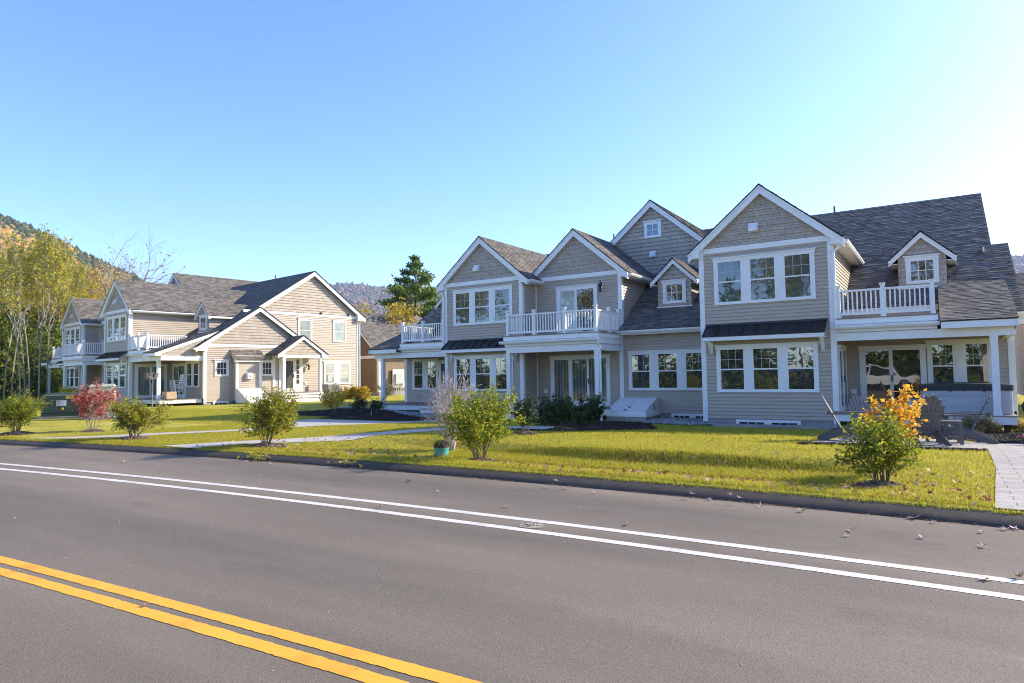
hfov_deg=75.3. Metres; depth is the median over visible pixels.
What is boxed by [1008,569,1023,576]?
fallen leaf
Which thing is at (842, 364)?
sliding door
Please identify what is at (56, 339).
hemlock tree
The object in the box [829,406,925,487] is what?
bayberry shrub
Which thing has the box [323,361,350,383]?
window
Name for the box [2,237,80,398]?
bare birch
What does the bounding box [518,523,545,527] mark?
sand patch
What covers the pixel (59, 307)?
maple tree
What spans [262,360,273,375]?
window
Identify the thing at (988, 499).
leaf litter
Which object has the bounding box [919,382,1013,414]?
hot tub
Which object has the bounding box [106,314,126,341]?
window
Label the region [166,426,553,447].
path
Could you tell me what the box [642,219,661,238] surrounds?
window
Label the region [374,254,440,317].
pine tree
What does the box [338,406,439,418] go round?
drip stones
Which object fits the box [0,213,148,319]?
hill forest
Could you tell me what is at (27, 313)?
maple tree
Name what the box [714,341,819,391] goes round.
window
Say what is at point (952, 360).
window
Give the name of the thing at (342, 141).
sky
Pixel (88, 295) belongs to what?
maple tree
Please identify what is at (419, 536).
road grit
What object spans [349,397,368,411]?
shrub
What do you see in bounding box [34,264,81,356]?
bare birch
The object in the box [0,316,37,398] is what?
hemlock tree
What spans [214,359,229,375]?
window
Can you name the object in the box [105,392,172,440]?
bayberry shrub
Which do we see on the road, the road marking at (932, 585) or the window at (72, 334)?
the road marking at (932, 585)
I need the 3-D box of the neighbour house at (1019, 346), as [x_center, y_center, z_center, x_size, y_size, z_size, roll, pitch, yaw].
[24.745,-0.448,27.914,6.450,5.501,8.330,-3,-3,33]
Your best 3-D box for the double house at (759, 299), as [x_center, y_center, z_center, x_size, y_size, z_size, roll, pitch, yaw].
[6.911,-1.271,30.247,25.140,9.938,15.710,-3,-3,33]
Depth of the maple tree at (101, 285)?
83.49 m
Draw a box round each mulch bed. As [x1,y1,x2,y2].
[295,409,433,420]
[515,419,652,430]
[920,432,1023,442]
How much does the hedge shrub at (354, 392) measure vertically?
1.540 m
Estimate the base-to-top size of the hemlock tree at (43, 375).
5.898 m
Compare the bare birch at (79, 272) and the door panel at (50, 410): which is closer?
the door panel at (50, 410)
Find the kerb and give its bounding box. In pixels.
[0,440,1023,529]
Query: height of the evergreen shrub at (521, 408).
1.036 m
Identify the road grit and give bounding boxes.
[14,462,1005,673]
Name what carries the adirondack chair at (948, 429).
on the patio
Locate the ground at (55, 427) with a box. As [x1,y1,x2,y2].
[0,391,1023,514]
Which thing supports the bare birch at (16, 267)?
on the ground at (55, 427)
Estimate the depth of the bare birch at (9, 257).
48.76 m
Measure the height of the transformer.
1.280 m
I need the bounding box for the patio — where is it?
[812,435,1023,509]
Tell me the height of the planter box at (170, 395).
0.425 m
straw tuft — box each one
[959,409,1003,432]
[1011,417,1023,431]
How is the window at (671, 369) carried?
in the double house at (759, 299)
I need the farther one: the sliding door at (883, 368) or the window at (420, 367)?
the window at (420, 367)
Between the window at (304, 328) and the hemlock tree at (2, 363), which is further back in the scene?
the hemlock tree at (2, 363)
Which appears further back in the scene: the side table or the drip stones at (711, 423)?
the drip stones at (711, 423)
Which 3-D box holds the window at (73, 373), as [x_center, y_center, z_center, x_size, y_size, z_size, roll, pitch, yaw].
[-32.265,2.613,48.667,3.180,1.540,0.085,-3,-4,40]
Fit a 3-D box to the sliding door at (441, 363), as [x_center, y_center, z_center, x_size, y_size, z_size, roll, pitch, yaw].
[-2.812,1.915,31.933,1.940,2.050,0.080,-3,-3,33]
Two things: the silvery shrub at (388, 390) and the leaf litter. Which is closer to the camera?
the leaf litter
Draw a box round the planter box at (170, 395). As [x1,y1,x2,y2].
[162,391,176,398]
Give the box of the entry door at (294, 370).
[279,358,302,391]
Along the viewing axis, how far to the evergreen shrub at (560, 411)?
17.80 m
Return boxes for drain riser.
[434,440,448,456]
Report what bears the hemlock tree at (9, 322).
on the ground at (55, 427)
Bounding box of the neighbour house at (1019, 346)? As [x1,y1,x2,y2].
[1014,272,1023,395]
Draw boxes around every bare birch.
[0,224,74,399]
[0,241,46,397]
[0,250,34,338]
[0,260,34,402]
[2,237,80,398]
[3,259,52,396]
[12,223,74,400]
[22,243,65,398]
[28,250,75,392]
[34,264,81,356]
[52,258,93,306]
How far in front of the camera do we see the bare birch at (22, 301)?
59.52 m
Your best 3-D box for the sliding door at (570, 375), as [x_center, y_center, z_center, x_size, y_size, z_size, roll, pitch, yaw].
[2.740,1.573,26.937,2.800,2.060,0.080,-3,-3,33]
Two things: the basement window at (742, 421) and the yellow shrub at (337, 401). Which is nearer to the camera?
the basement window at (742, 421)
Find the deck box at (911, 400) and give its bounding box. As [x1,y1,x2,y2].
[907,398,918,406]
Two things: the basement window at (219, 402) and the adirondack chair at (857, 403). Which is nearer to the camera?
the adirondack chair at (857, 403)
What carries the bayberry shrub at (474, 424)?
on the ground at (55, 427)
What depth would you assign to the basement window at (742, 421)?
20.85 m
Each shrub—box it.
[0,385,52,435]
[58,385,84,392]
[67,377,120,431]
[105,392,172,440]
[232,386,303,447]
[319,383,347,413]
[340,385,371,398]
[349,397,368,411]
[369,397,387,412]
[375,383,394,397]
[413,364,481,450]
[429,378,528,461]
[510,393,539,434]
[533,394,589,431]
[563,392,606,427]
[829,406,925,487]
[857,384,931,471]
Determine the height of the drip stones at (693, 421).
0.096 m
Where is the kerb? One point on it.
(984, 518)
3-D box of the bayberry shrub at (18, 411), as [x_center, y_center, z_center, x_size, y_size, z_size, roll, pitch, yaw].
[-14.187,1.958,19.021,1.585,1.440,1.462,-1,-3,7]
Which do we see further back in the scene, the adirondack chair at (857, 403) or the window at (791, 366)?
the window at (791, 366)
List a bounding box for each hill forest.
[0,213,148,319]
[330,257,1023,314]
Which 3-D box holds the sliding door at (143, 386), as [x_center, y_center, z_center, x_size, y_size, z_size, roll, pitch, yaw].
[-21.659,2.372,39.857,0.080,2.050,1.920,-3,-4,40]
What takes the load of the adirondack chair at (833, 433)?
on the patio
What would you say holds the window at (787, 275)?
in the double house at (759, 299)
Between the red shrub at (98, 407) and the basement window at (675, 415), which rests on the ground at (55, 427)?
the red shrub at (98, 407)
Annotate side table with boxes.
[936,420,963,444]
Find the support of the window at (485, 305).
in the double house at (759, 299)
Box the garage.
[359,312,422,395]
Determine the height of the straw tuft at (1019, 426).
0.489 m
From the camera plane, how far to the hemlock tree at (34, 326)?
63.51 m
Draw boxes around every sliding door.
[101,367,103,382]
[134,364,167,398]
[172,363,185,397]
[437,360,444,401]
[549,354,610,405]
[555,283,597,332]
[837,345,847,410]
[857,344,926,409]
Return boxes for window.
[66,326,80,343]
[67,366,79,387]
[105,362,125,387]
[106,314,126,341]
[185,361,199,386]
[198,314,206,330]
[213,401,227,404]
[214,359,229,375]
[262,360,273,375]
[298,318,311,340]
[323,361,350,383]
[332,320,345,342]
[411,358,438,389]
[452,284,512,325]
[452,354,513,390]
[626,348,701,389]
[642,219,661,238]
[661,278,686,303]
[671,413,702,417]
[711,247,815,305]
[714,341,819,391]
[736,419,800,425]
[903,253,939,284]
[924,338,991,382]
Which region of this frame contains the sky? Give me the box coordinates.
[0,0,1023,287]
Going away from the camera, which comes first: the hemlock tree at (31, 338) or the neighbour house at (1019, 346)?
the neighbour house at (1019, 346)
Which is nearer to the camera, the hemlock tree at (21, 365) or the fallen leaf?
the fallen leaf
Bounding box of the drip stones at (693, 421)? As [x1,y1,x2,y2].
[643,417,704,425]
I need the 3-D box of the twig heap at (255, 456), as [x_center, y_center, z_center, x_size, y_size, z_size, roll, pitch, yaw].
[-5.008,2.247,12.971,0.820,0.238,0.294,-3,-3,30]
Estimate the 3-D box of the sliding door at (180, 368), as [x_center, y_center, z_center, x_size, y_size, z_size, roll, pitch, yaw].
[-19.990,2.345,39.851,1.940,2.050,0.080,-3,-4,40]
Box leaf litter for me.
[21,418,995,504]
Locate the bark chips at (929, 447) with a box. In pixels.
[797,441,987,450]
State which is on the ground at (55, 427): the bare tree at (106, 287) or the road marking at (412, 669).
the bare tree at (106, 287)
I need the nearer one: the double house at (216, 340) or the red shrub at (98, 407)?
the red shrub at (98, 407)
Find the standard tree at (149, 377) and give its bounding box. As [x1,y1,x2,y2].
[143,372,160,407]
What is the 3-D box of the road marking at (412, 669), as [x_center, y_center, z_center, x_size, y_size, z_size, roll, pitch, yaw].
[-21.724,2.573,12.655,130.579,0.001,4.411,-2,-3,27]
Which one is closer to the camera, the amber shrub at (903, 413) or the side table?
the amber shrub at (903, 413)
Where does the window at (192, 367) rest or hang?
in the double house at (216, 340)
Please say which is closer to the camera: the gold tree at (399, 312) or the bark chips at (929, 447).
the bark chips at (929, 447)
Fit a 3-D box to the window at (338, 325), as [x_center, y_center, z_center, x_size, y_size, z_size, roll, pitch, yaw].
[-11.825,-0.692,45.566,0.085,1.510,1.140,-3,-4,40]
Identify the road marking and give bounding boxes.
[0,463,1023,583]
[0,468,1023,600]
[0,556,482,682]
[0,567,408,682]
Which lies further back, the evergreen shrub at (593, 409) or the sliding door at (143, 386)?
the sliding door at (143, 386)
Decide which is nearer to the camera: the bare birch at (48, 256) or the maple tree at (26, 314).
the bare birch at (48, 256)
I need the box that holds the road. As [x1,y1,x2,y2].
[0,445,1023,682]
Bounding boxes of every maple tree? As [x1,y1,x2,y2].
[0,260,62,339]
[0,302,62,336]
[17,279,104,333]
[29,265,134,315]
[31,260,113,332]
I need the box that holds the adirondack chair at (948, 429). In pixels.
[942,395,998,443]
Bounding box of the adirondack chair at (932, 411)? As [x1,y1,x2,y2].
[903,395,951,445]
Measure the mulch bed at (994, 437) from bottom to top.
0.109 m
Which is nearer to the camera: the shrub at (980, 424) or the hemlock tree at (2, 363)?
the shrub at (980, 424)
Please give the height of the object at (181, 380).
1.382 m
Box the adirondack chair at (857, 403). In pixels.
[844,395,887,436]
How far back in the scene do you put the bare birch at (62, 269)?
51.17 m
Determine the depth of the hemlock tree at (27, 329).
67.87 m
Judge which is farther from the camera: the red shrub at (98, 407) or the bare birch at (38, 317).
the bare birch at (38, 317)
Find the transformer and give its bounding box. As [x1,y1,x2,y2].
[35,392,88,418]
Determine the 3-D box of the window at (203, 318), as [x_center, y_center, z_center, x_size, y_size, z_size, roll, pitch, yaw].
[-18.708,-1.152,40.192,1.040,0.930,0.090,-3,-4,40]
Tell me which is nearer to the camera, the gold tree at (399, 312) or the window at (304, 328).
the window at (304, 328)
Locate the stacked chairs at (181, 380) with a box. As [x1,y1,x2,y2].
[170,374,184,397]
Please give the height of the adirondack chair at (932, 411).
0.987 m
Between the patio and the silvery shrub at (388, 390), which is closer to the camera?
the patio
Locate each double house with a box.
[41,271,365,405]
[368,183,1023,432]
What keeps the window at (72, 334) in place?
in the double house at (216, 340)
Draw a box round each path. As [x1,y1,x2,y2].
[33,413,440,438]
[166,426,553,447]
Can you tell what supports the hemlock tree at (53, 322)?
on the ground at (55, 427)
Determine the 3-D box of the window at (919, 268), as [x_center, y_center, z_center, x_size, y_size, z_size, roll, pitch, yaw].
[13.321,-2.352,21.571,1.040,0.930,0.090,-3,-3,33]
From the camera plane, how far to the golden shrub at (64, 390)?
37.37 m
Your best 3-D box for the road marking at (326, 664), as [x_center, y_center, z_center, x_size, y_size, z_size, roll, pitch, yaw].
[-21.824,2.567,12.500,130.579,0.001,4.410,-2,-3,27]
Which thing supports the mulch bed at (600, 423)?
on the ground at (55, 427)
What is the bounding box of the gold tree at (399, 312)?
[354,293,428,328]
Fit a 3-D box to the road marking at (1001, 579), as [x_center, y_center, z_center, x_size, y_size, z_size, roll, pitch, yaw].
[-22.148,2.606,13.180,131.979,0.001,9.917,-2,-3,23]
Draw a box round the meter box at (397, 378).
[392,369,404,394]
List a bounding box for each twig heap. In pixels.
[237,451,270,460]
[327,457,361,466]
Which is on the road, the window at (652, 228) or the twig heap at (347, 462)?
the twig heap at (347, 462)
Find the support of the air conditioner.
on the ground at (55, 427)
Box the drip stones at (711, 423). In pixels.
[698,422,838,428]
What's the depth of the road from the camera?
5.12 m
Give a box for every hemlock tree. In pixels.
[0,303,36,396]
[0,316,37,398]
[0,325,23,398]
[0,335,37,399]
[12,307,39,351]
[18,328,58,396]
[18,334,62,398]
[26,308,62,386]
[31,319,63,394]
[38,311,58,339]
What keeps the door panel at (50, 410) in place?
in the transformer
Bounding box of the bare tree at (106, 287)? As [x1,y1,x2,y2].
[76,223,184,299]
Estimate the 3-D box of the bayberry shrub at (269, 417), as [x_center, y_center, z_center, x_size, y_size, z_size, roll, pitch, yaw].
[-5.369,1.654,14.732,1.629,1.377,1.417,1,-3,-28]
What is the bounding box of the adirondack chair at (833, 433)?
[817,394,866,439]
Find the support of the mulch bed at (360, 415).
on the ground at (55, 427)
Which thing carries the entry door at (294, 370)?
in the double house at (216, 340)
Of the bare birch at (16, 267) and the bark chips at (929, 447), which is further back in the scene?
the bare birch at (16, 267)
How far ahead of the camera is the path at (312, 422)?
21.58 m
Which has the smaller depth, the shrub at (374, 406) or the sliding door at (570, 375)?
the sliding door at (570, 375)
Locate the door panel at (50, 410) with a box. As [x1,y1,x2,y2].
[40,394,86,416]
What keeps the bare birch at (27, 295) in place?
on the ground at (55, 427)
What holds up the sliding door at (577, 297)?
in the double house at (759, 299)
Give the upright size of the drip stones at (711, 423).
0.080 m
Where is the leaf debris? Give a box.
[0,444,977,524]
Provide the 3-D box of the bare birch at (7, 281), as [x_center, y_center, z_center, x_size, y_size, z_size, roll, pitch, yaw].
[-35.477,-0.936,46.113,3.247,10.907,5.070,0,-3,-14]
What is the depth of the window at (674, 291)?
25.95 m
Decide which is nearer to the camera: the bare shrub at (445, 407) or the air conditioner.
the bare shrub at (445, 407)
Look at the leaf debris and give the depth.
8.88 m
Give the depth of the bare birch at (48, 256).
48.22 m
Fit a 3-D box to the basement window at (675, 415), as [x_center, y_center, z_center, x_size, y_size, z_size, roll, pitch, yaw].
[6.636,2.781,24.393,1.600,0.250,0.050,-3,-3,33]
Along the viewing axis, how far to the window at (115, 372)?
40.21 m
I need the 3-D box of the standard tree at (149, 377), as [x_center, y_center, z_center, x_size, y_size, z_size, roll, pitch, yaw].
[-19.050,2.550,35.206,0.899,2.019,0.794,1,-4,-37]
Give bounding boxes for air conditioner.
[322,375,339,398]

